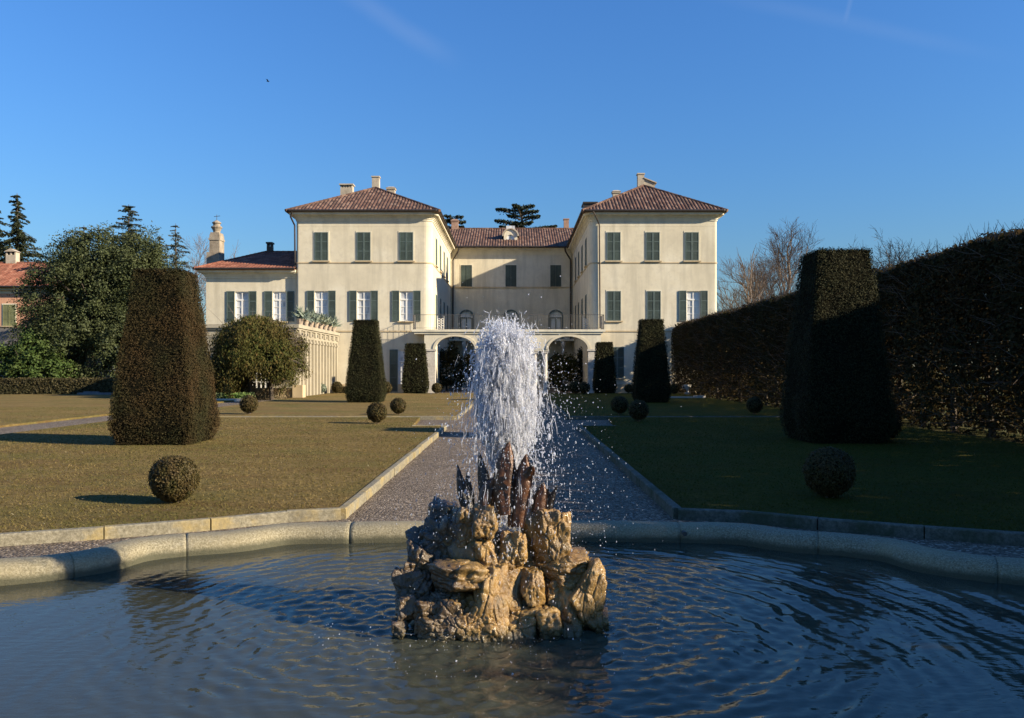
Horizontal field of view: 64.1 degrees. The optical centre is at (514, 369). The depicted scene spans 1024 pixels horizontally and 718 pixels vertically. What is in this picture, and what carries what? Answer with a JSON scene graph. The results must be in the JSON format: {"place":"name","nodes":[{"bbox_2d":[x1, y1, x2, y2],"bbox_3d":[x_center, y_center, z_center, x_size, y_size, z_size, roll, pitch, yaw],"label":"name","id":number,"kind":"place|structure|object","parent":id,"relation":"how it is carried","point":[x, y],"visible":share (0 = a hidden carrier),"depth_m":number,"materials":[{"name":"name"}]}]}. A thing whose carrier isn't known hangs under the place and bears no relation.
{"place":"outdoors","nodes":[
{"label":"outdoors","id":0,"kind":"place"},
{"bbox_2d":[0,407,109,423],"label":"grass","id":1,"kind":"structure","parent":0,"point":[46,413],"depth_m":29.43,"materials":[{"name":"plant"}]},
{"bbox_2d":[0,394,233,427],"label":"lawn","id":2,"kind":"structure","parent":0,"point":[45,401],"depth_m":34.52,"materials":[{"name":"plant"}]},
{"bbox_2d":[77,391,111,394],"bbox_3d":[-26.175,1.475,51.350,2.374,0.250,0.300,0,0,0],"label":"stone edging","id":3,"kind":"object","parent":2,"relation":"on","point":[91,393],"visible":0.71,"depth_m":51.20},
{"bbox_2d":[0,417,440,537],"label":"lawn","id":4,"kind":"structure","parent":0,"point":[128,520],"depth_m":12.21,"materials":[{"name":"plant"}]},
{"bbox_2d":[107,267,221,445],"bbox_3d":[-7.227,-0.234,17.016,1.843,3.773,1.853,0,0,0],"label":"topiary yew","id":5,"kind":"object","parent":4,"relation":"on","point":[164,393],"visible":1,"depth_m":16.38,"materials":[{"name":"green plant"}]},
{"bbox_2d":[147,455,199,502],"bbox_3d":[-3.846,1.261,9.253,0.563,0.610,0.568,0,0,0],"label":"box ball","id":6,"kind":"object","parent":4,"relation":"on","point":[172,478],"visible":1,"depth_m":9.09,"materials":[{"name":"green plant"}]},
{"bbox_2d":[11,418,392,529],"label":"fallen leaves","id":7,"kind":"object","parent":4,"relation":"on","point":[167,509],"visible":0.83,"depth_m":9.71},
{"bbox_2d":[366,402,386,423],"bbox_3d":[-3.844,1.224,22.905,0.585,0.682,0.597,0,0,0],"label":"box ball","id":8,"kind":"object","parent":4,"relation":"on","point":[376,412],"visible":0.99,"depth_m":22.73,"materials":[{"name":"green plant"}]},
{"bbox_2d":[216,393,475,415],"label":"lawn","id":9,"kind":"structure","parent":0,"point":[338,404],"depth_m":33.63,"materials":[{"name":"plant"}]},
{"bbox_2d":[239,394,258,413],"bbox_3d":[-9.021,1.195,27.797,0.668,0.742,0.651,0,0,0],"label":"box ball","id":10,"kind":"object","parent":9,"relation":"on","point":[249,404],"visible":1,"depth_m":27.63,"materials":[{"name":"green plant"}]},
{"bbox_2d":[331,381,342,392],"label":"box ball","id":11,"kind":"object","parent":9,"relation":"on","point":[337,387],"visible":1,"depth_m":52.38,"materials":[{"name":"green plant"}]},
{"bbox_2d":[345,319,387,402],"bbox_3d":[-6.949,-0.369,38.393,1.873,4.045,1.906,0,0,0],"label":"topiary yew","id":12,"kind":"object","parent":9,"relation":"on","point":[366,379],"visible":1,"depth_m":37.72,"materials":[{"name":"green plant"}]},
{"bbox_2d":[385,382,391,393],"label":"box ball","id":13,"kind":"object","parent":9,"relation":"on","point":[389,388],"visible":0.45,"depth_m":50.33,"materials":[{"name":"green plant"}]},
{"bbox_2d":[390,397,405,414],"bbox_3d":[-3.885,1.236,27.402,0.567,0.659,0.577,0,0,0],"label":"box ball","id":14,"kind":"object","parent":9,"relation":"on","point":[397,406],"visible":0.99,"depth_m":27.24,"materials":[{"name":"green plant"}]},
{"bbox_2d":[431,383,441,393],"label":"box ball","id":15,"kind":"object","parent":9,"relation":"on","point":[436,388],"visible":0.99,"depth_m":51.80,"materials":[{"name":"green plant"}]},
{"bbox_2d":[0,388,1023,557],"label":"gravel","id":16,"kind":"structure","parent":0,"point":[405,487],"depth_m":11.33,"materials":[{"name":"gravel"}]},
{"bbox_2d":[0,507,340,546],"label":"kerb","id":17,"kind":"structure","parent":16,"relation":"on","point":[138,529],"depth_m":7.97,"materials":[{"name":"stone"}]},
{"bbox_2d":[215,392,255,398],"bbox_3d":[-15.444,1.364,42.650,3.613,0.495,1.637,0,0,0],"label":"ground cover","id":18,"kind":"object","parent":16,"relation":"on","point":[237,395],"visible":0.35,"depth_m":42.15,"materials":[{"name":"green plant"}]},
{"bbox_2d":[241,385,305,398],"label":"garden wall","id":19,"kind":"structure","parent":16,"relation":"on","point":[298,391],"depth_m":44.60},
{"bbox_2d":[218,416,455,419],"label":"kerb","id":20,"kind":"structure","parent":16,"relation":"on","point":[436,417],"depth_m":26.25,"materials":[{"name":"stone"}]},
{"bbox_2d":[340,425,446,518],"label":"kerb","id":21,"kind":"structure","parent":16,"relation":"on","point":[349,507],"depth_m":11.41,"materials":[{"name":"stone"}]},
{"bbox_2d":[401,343,429,392],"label":"topiary yew","id":22,"kind":"object","parent":16,"relation":"on","point":[415,377],"visible":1,"depth_m":52.72,"materials":[{"name":"green plant"}]},
{"bbox_2d":[541,393,568,419],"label":"kerb","id":23,"kind":"structure","parent":16,"relation":"on","point":[562,412],"depth_m":31.54,"materials":[{"name":"stone"}]},
{"bbox_2d":[572,347,582,381],"bbox_3d":[5.383,-0.220,63.570,2.040,3.742,1.787,0,0,13],"label":"court shrub","id":24,"kind":"object","parent":16,"relation":"on","point":[580,355],"visible":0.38,"depth_m":63.27,"materials":[{"name":"green plant"}]},
{"bbox_2d":[592,341,616,392],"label":"topiary yew","id":25,"kind":"object","parent":16,"relation":"on","point":[604,369],"visible":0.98,"depth_m":52.81,"materials":[{"name":"green plant"}]},
{"bbox_2d":[578,425,680,518],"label":"kerb","id":26,"kind":"structure","parent":16,"relation":"on","point":[666,503],"depth_m":11.32,"materials":[{"name":"stone"}]},
{"bbox_2d":[569,416,782,419],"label":"kerb","id":27,"kind":"structure","parent":16,"relation":"on","point":[590,417],"depth_m":26.25,"materials":[{"name":"stone"}]},
{"bbox_2d":[678,508,1023,545],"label":"kerb","id":28,"kind":"structure","parent":16,"relation":"on","point":[984,536],"depth_m":8.00,"materials":[{"name":"stone"}]},
{"bbox_2d":[0,0,1023,370],"label":"sky","id":29,"kind":"structure","parent":0,"point":[904,119],"materials":[{"name":"blue"}]},
{"bbox_2d":[111,371,1023,442],"bbox_3d":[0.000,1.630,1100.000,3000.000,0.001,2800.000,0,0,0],"label":"ground","id":30,"kind":"structure","parent":0,"point":[978,434],"depth_m":22.41,"materials":[{"name":"soil"}]},
{"bbox_2d":[0,211,6,261],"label":"spruce tree","id":31,"kind":"object","parent":30,"relation":"on","point":[1,231],"visible":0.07,"depth_m":84.16,"materials":[{"name":"green plant"}]},
{"bbox_2d":[0,195,42,261],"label":"spruce tree","id":32,"kind":"object","parent":30,"relation":"on","point":[20,238],"visible":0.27,"depth_m":79.81,"materials":[{"name":"green plant"}]},
{"bbox_2d":[0,326,80,379],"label":"laurel bush","id":33,"kind":"object","parent":30,"relation":"on","point":[23,364],"visible":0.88,"depth_m":55.35,"materials":[{"name":"green plant"}]},
{"bbox_2d":[0,248,110,377],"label":"pink house","id":34,"kind":"structure","parent":30,"relation":"on","point":[12,267],"depth_m":66.00,"materials":[{"name":"paint"}]},
{"bbox_2d":[0,303,16,326],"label":"window","id":35,"kind":"structure","parent":34,"relation":"in","point":[7,317],"depth_m":65.97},
{"bbox_2d":[0,376,115,393],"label":"hedge","id":36,"kind":"object","parent":30,"relation":"on","point":[55,385],"visible":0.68,"depth_m":52.39,"materials":[{"name":"green plant"}]},
{"bbox_2d":[3,220,185,378],"bbox_3d":[-29.811,-4.564,58.443,12.162,12.447,7.389,0,0,0],"label":"evergreen tree","id":37,"kind":"object","parent":30,"relation":"on","point":[105,279],"visible":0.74,"depth_m":57.23,"materials":[{"name":"green plant"}]},
{"bbox_2d":[62,204,146,343],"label":"spruce tree","id":38,"kind":"object","parent":30,"relation":"on","point":[129,214],"visible":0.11,"depth_m":65.78,"materials":[{"name":"green plant"}]},
{"bbox_2d":[162,224,205,323],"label":"spruce tree","id":39,"kind":"object","parent":30,"relation":"on","point":[176,250],"visible":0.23,"depth_m":83.94,"materials":[{"name":"green plant"}]},
{"bbox_2d":[182,234,208,314],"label":"bare tree","id":40,"kind":"object","parent":30,"relation":"on","point":[201,263],"visible":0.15,"depth_m":91.51,"materials":[{"name":"brown plant"}]},
{"bbox_2d":[206,305,315,399],"bbox_3d":[-13.725,-0.923,43.507,6.189,5.176,4.904,0,0,0],"label":"tree","id":41,"kind":"object","parent":30,"relation":"on","point":[245,349],"visible":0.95,"depth_m":42.40,"materials":[{"name":"green plant"}]},
{"bbox_2d":[241,387,288,399],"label":"dead stalks","id":42,"kind":"object","parent":30,"relation":"on","point":[262,391],"visible":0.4,"depth_m":44.01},
{"bbox_2d":[439,340,463,390],"bbox_3d":[-5.170,-0.354,62.950,2.759,4.010,2.011,0,0,0],"label":"court shrub","id":43,"kind":"object","parent":30,"relation":"on","point":[449,358],"visible":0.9,"depth_m":62.68,"materials":[{"name":"green plant"}]},
{"bbox_2d":[443,214,466,227],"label":"cedar tree","id":44,"kind":"object","parent":30,"relation":"on","point":[450,218],"visible":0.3,"depth_m":103.64,"materials":[{"name":"green plant"}]},
{"bbox_2d":[193,173,728,395],"bbox_3d":[-3.991,-6.762,65.372,37.613,16.825,38.704,0,0,0],"label":"villa","id":45,"kind":"object","parent":30,"relation":"on","point":[400,268],"visible":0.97,"depth_m":57.00,"materials":[{"name":"beige paint"}]},
{"bbox_2d":[227,291,256,321],"bbox_3d":[-19.100,-4.465,57.394,2.090,2.130,0.212,0,0,0],"label":"window","id":46,"kind":"structure","parent":45,"relation":"in","point":[245,303],"depth_m":57.30,"materials":[{"name":"white paint"}]},
{"bbox_2d":[264,291,293,322],"bbox_3d":[-16.457,-4.430,57.355,2.090,2.200,0.290,0,0,0],"label":"window","id":47,"kind":"structure","parent":45,"relation":"in","point":[283,302],"depth_m":57.30,"materials":[{"name":"white paint"}]},
{"bbox_2d":[290,305,310,324],"bbox_3d":[-12.447,-3.188,47.486,1.486,1.216,1.354,0,0,-23],"label":"potted agave","id":48,"kind":"object","parent":45,"relation":"on","point":[300,315],"visible":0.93,"depth_m":47.30,"materials":[{"name":"plant"}]},
{"bbox_2d":[293,306,313,325],"bbox_3d":[-12.407,-3.211,48.759,1.482,1.262,1.308,0,0,27],"label":"potted agave","id":49,"kind":"object","parent":45,"relation":"on","point":[306,322],"visible":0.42,"depth_m":48.56,"materials":[{"name":"plant"}]},
{"bbox_2d":[308,310,320,326],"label":"potted agave","id":50,"kind":"object","parent":45,"relation":"on","point":[315,317],"visible":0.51,"depth_m":49.83,"materials":[{"name":"plant"}]},
{"bbox_2d":[310,311,323,327],"bbox_3d":[-12.508,-3.176,51.167,1.484,1.193,1.421,0,0,0],"label":"potted agave","id":51,"kind":"object","parent":45,"relation":"on","point":[316,324],"visible":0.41,"depth_m":51.07,"materials":[{"name":"ceramic"}]},
{"bbox_2d":[312,231,329,261],"bbox_3d":[-13.432,-8.612,56.945,1.220,2.155,0.150,0,0,0],"label":"window","id":52,"kind":"structure","parent":45,"relation":"in","point":[320,238],"depth_m":56.97,"materials":[{"name":"wood"}]},
{"bbox_2d":[307,291,335,318],"bbox_3d":[-13.432,-4.465,57.044,1.990,2.130,0.212,0,0,0],"label":"window","id":53,"kind":"structure","parent":45,"relation":"in","point":[325,301],"depth_m":56.95,"materials":[{"name":"white paint"}]},
{"bbox_2d":[318,313,327,328],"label":"potted agave","id":54,"kind":"object","parent":45,"relation":"on","point":[322,322],"visible":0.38,"depth_m":52.34,"materials":[{"name":"ceramic"}]},
{"bbox_2d":[322,313,334,329],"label":"potted agave","id":55,"kind":"object","parent":45,"relation":"on","point":[325,326],"visible":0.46,"depth_m":53.58,"materials":[{"name":"ceramic"}]},
{"bbox_2d":[327,317,337,330],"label":"potted agave","id":56,"kind":"object","parent":45,"relation":"on","point":[330,326],"visible":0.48,"depth_m":54.83,"materials":[{"name":"plant"}]},
{"bbox_2d":[331,316,341,331],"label":"potted agave","id":57,"kind":"object","parent":45,"relation":"on","point":[334,327],"visible":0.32,"depth_m":56.10,"materials":[{"name":"ceramic"}]},
{"bbox_2d":[349,291,377,320],"bbox_3d":[-10.483,-4.465,57.044,1.990,2.130,0.212,0,0,0],"label":"window","id":58,"kind":"structure","parent":45,"relation":"in","point":[362,304],"depth_m":56.95,"materials":[{"name":"white paint"}]},
{"bbox_2d":[355,231,371,261],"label":"window","id":59,"kind":"structure","parent":45,"relation":"in","point":[363,238],"depth_m":56.97,"materials":[{"name":"wood"}]},
{"bbox_2d":[390,349,404,391],"bbox_3d":[-7.927,0.040,57.072,1.515,2.940,0.206,0,0,-9],"label":"french door","id":60,"kind":"structure","parent":45,"relation":"in","point":[397,356],"depth_m":56.95,"materials":[{"name":"white paint"}]},
{"bbox_2d":[397,231,414,261],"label":"window","id":61,"kind":"structure","parent":45,"relation":"in","point":[405,239],"depth_m":56.97,"materials":[{"name":"wood"}]},
{"bbox_2d":[392,291,420,321],"bbox_3d":[-7.509,-4.430,57.005,1.990,2.200,0.290,0,0,0],"label":"window","id":62,"kind":"structure","parent":45,"relation":"in","point":[410,301],"depth_m":56.95,"materials":[{"name":"white paint"}]},
{"bbox_2d":[435,293,436,327],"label":"window","id":63,"kind":"structure","parent":45,"relation":"in","point":[435,293],"depth_m":59.34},
{"bbox_2d":[435,236,438,267],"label":"window","id":64,"kind":"structure","parent":45,"relation":"in","point":[435,236],"depth_m":59.43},
{"bbox_2d":[439,297,440,328],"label":"window","id":65,"kind":"structure","parent":45,"relation":"in","point":[439,297],"depth_m":63.07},
{"bbox_2d":[439,244,441,272],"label":"window","id":66,"kind":"structure","parent":45,"relation":"in","point":[439,244],"depth_m":62.93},
{"bbox_2d":[443,250,445,277],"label":"window","id":67,"kind":"structure","parent":45,"relation":"in","point":[443,250],"depth_m":65.97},
{"bbox_2d":[459,264,472,287],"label":"window","id":68,"kind":"structure","parent":45,"relation":"in","point":[462,266],"depth_m":73.66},
{"bbox_2d":[459,310,473,338],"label":"arched window","id":69,"kind":"structure","parent":45,"relation":"in","point":[468,319],"depth_m":73.90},
{"bbox_2d":[504,264,517,287],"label":"window","id":70,"kind":"structure","parent":45,"relation":"in","point":[510,270],"depth_m":73.66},
{"bbox_2d":[503,310,518,325],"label":"arched window","id":71,"kind":"structure","parent":45,"relation":"in","point":[508,311],"depth_m":73.76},
{"bbox_2d":[549,356,561,386],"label":"arched door","id":72,"kind":"structure","parent":45,"relation":"in","point":[553,384],"depth_m":73.93,"materials":[{"name":"grey"}]},
{"bbox_2d":[549,264,562,287],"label":"window","id":73,"kind":"structure","parent":45,"relation":"in","point":[555,270],"depth_m":73.66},
{"bbox_2d":[548,310,563,338],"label":"arched window","id":74,"kind":"structure","parent":45,"relation":"in","point":[553,323],"depth_m":73.90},
{"bbox_2d":[577,250,579,277],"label":"window","id":75,"kind":"structure","parent":45,"relation":"in","point":[579,250],"depth_m":65.94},
{"bbox_2d":[578,301,579,328],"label":"window","id":76,"kind":"structure","parent":45,"relation":"in","point":[579,301],"depth_m":65.94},
{"bbox_2d":[580,244,582,272],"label":"window","id":77,"kind":"structure","parent":45,"relation":"in","point":[582,244],"depth_m":62.82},
{"bbox_2d":[581,297,582,328],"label":"window","id":78,"kind":"structure","parent":45,"relation":"in","point":[582,297],"depth_m":62.82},
{"bbox_2d":[584,237,586,267],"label":"window","id":79,"kind":"structure","parent":45,"relation":"in","point":[586,237],"depth_m":59.47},
{"bbox_2d":[605,290,622,321],"bbox_3d":[6.964,-4.467,56.945,1.220,2.245,0.150,0,0,0],"label":"window","id":80,"kind":"structure","parent":45,"relation":"in","point":[613,298],"depth_m":56.97,"materials":[{"name":"wood"}]},
{"bbox_2d":[605,231,622,261],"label":"window","id":81,"kind":"structure","parent":45,"relation":"in","point":[613,239],"depth_m":56.97,"materials":[{"name":"wood"}]},
{"bbox_2d":[613,346,625,378],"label":"window","id":82,"kind":"structure","parent":45,"relation":"in","point":[619,351],"depth_m":56.97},
{"bbox_2d":[644,231,661,261],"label":"window","id":83,"kind":"structure","parent":45,"relation":"in","point":[652,238],"depth_m":56.97,"materials":[{"name":"wood"}]},
{"bbox_2d":[646,290,661,319],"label":"window","id":84,"kind":"structure","parent":45,"relation":"in","point":[653,298],"depth_m":56.97,"materials":[{"name":"wood"}]},
{"bbox_2d":[683,231,700,261],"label":"window","id":85,"kind":"structure","parent":45,"relation":"in","point":[691,238],"depth_m":56.97,"materials":[{"name":"wood"}]},
{"bbox_2d":[679,291,707,320],"bbox_3d":[12.490,-4.465,57.044,1.990,2.130,0.212,0,0,0],"label":"window","id":86,"kind":"structure","parent":45,"relation":"in","point":[697,301],"depth_m":56.98,"materials":[{"name":"white paint"}]},
{"bbox_2d":[455,349,480,387],"bbox_3d":[-3.482,0.003,63.916,2.450,3.295,2.071,0,0,0],"label":"court shrub","id":87,"kind":"object","parent":30,"relation":"on","point":[467,360],"visible":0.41,"depth_m":63.62,"materials":[{"name":"green plant"}]},
{"bbox_2d":[0,521,1023,717],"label":"pool basin","id":88,"kind":"object","parent":30,"relation":"on","point":[220,624],"visible":0.84,"depth_m":6.10,"materials":[{"name":"stone"}]},
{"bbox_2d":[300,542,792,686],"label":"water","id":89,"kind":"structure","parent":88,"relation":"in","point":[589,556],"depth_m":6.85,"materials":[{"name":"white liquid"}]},
{"bbox_2d":[391,441,608,650],"bbox_3d":[-0.093,1.117,5.238,1.353,1.342,0.858,0,0,0],"label":"fountain rockwork","id":90,"kind":"object","parent":89,"relation":"in","point":[442,609],"visible":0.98,"depth_m":5.01,"materials":[{"name":"brown stone"}]},
{"bbox_2d":[314,276,697,687],"bbox_3d":[-0.073,0.500,5.296,2.466,2.212,2.489,0,0,-41],"label":"water jet","id":91,"kind":"object","parent":89,"relation":"on","point":[505,402],"visible":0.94,"depth_m":5.18,"materials":[{"name":"white"}]},
{"bbox_2d":[494,203,557,227],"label":"cedar tree","id":92,"kind":"object","parent":30,"relation":"on","point":[522,211],"visible":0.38,"depth_m":99.48,"materials":[{"name":"green plant"}]},
{"bbox_2d":[541,352,581,390],"bbox_3d":[3.621,0.089,63.014,3.160,3.125,2.244,0,0,0],"label":"court shrub","id":93,"kind":"object","parent":30,"relation":"on","point":[570,361],"visible":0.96,"depth_m":62.64,"materials":[{"name":"green plant"}]},
{"bbox_2d":[717,280,775,310],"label":"bare tree","id":94,"kind":"object","parent":30,"relation":"on","point":[732,304],"visible":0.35,"depth_m":59.11,"materials":[{"name":"brown plant"}]},
{"bbox_2d":[717,243,786,376],"bbox_3d":[17.649,-3.925,62.567,4.786,11.150,4.855,0,0,-34],"label":"bare tree","id":95,"kind":"object","parent":30,"relation":"on","point":[750,284],"visible":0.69,"depth_m":61.82,"materials":[{"name":"brown plant"}]},
{"bbox_2d":[717,218,821,379],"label":"bare tree","id":96,"kind":"object","parent":30,"relation":"on","point":[787,270],"visible":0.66,"depth_m":65.06,"materials":[{"name":"brown plant"}]},
{"bbox_2d":[667,219,1023,442],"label":"tall hedge","id":97,"kind":"object","parent":30,"relation":"on","point":[946,311],"visible":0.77,"depth_m":21.74,"materials":[{"name":"green plant"}]},
{"bbox_2d":[848,228,936,268],"bbox_3d":[27.468,-4.669,62.592,10.043,12.662,9.312,0,0,0],"label":"bare tree","id":98,"kind":"object","parent":30,"relation":"on","point":[896,255],"visible":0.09,"depth_m":61.29,"materials":[{"name":"brown plant"}]},
{"bbox_2d":[872,236,961,370],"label":"bare tree","id":99,"kind":"object","parent":30,"relation":"on","point":[903,252],"visible":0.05,"depth_m":66.07,"materials":[{"name":"brown plant"}]},
{"bbox_2d":[543,393,783,415],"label":"lawn","id":100,"kind":"structure","parent":0,"point":[600,405],"depth_m":33.63,"materials":[{"name":"plant"}]},
{"bbox_2d":[560,384,568,392],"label":"box ball","id":101,"kind":"object","parent":100,"relation":"on","point":[563,388],"visible":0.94,"depth_m":52.62,"materials":[{"name":"green plant"}]},
{"bbox_2d":[569,381,579,393],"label":"box ball","id":102,"kind":"object","parent":100,"relation":"on","point":[573,387],"visible":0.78,"depth_m":50.97,"materials":[{"name":"green plant"}]},
{"bbox_2d":[578,382,589,393],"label":"box ball","id":103,"kind":"object","parent":100,"relation":"on","point":[583,387],"visible":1,"depth_m":50.39,"materials":[{"name":"green plant"}]},
{"bbox_2d":[610,395,628,414],"bbox_3d":[3.565,1.209,27.600,0.633,0.713,0.644,0,0,0],"label":"box ball","id":104,"kind":"object","parent":100,"relation":"on","point":[619,404],"visible":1,"depth_m":27.42,"materials":[{"name":"green plant"}]},
{"bbox_2d":[624,384,632,392],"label":"box ball","id":105,"kind":"object","parent":100,"relation":"on","point":[627,387],"visible":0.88,"depth_m":52.62,"materials":[{"name":"green plant"}]},
{"bbox_2d":[630,318,671,402],"bbox_3d":[6.421,-0.388,38.400,1.807,4.081,1.844,0,0,0],"label":"topiary yew","id":106,"kind":"object","parent":100,"relation":"on","point":[651,378],"visible":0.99,"depth_m":37.73,"materials":[{"name":"green plant"}]},
{"bbox_2d":[671,383,678,393],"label":"box ball","id":107,"kind":"object","parent":100,"relation":"on","point":[675,389],"visible":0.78,"depth_m":50.40,"materials":[{"name":"green plant"}]},
{"bbox_2d":[746,396,763,413],"bbox_3d":[8.174,1.226,27.798,0.582,0.679,0.581,0,0,0],"label":"box ball","id":108,"kind":"object","parent":100,"relation":"on","point":[754,404],"visible":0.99,"depth_m":27.65,"materials":[{"name":"green plant"}]},
{"bbox_2d":[670,395,705,397],"bbox_3d":[8.850,1.445,44.100,2.900,0.130,0.400,0,0,0],"label":"stone edging","id":109,"kind":"object","parent":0,"point":[698,396],"visible":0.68,"depth_m":44.00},
{"bbox_2d":[583,417,1023,537],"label":"lawn","id":110,"kind":"structure","parent":0,"point":[837,503],"depth_m":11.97,"materials":[{"name":"plant"}]},
{"bbox_2d":[628,400,648,420],"bbox_3d":[3.639,1.212,23.902,0.634,0.706,0.629,0,0,0],"label":"box ball","id":111,"kind":"object","parent":110,"relation":"on","point":[638,410],"visible":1,"depth_m":23.72,"materials":[{"name":"green plant"}]},
{"bbox_2d":[801,446,856,497],"bbox_3d":[3.718,1.231,9.649,0.626,0.670,0.625,0,0,0],"label":"box ball","id":112,"kind":"object","parent":110,"relation":"on","point":[827,471],"visible":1,"depth_m":9.48,"materials":[{"name":"green plant"}]},
{"bbox_2d":[778,246,902,443],"bbox_3d":[7.045,-0.476,17.394,2.446,4.262,2.048,0,0,0],"label":"topiary yew","id":113,"kind":"object","parent":110,"relation":"on","point":[837,385],"visible":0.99,"depth_m":16.70,"materials":[{"name":"green plant"}]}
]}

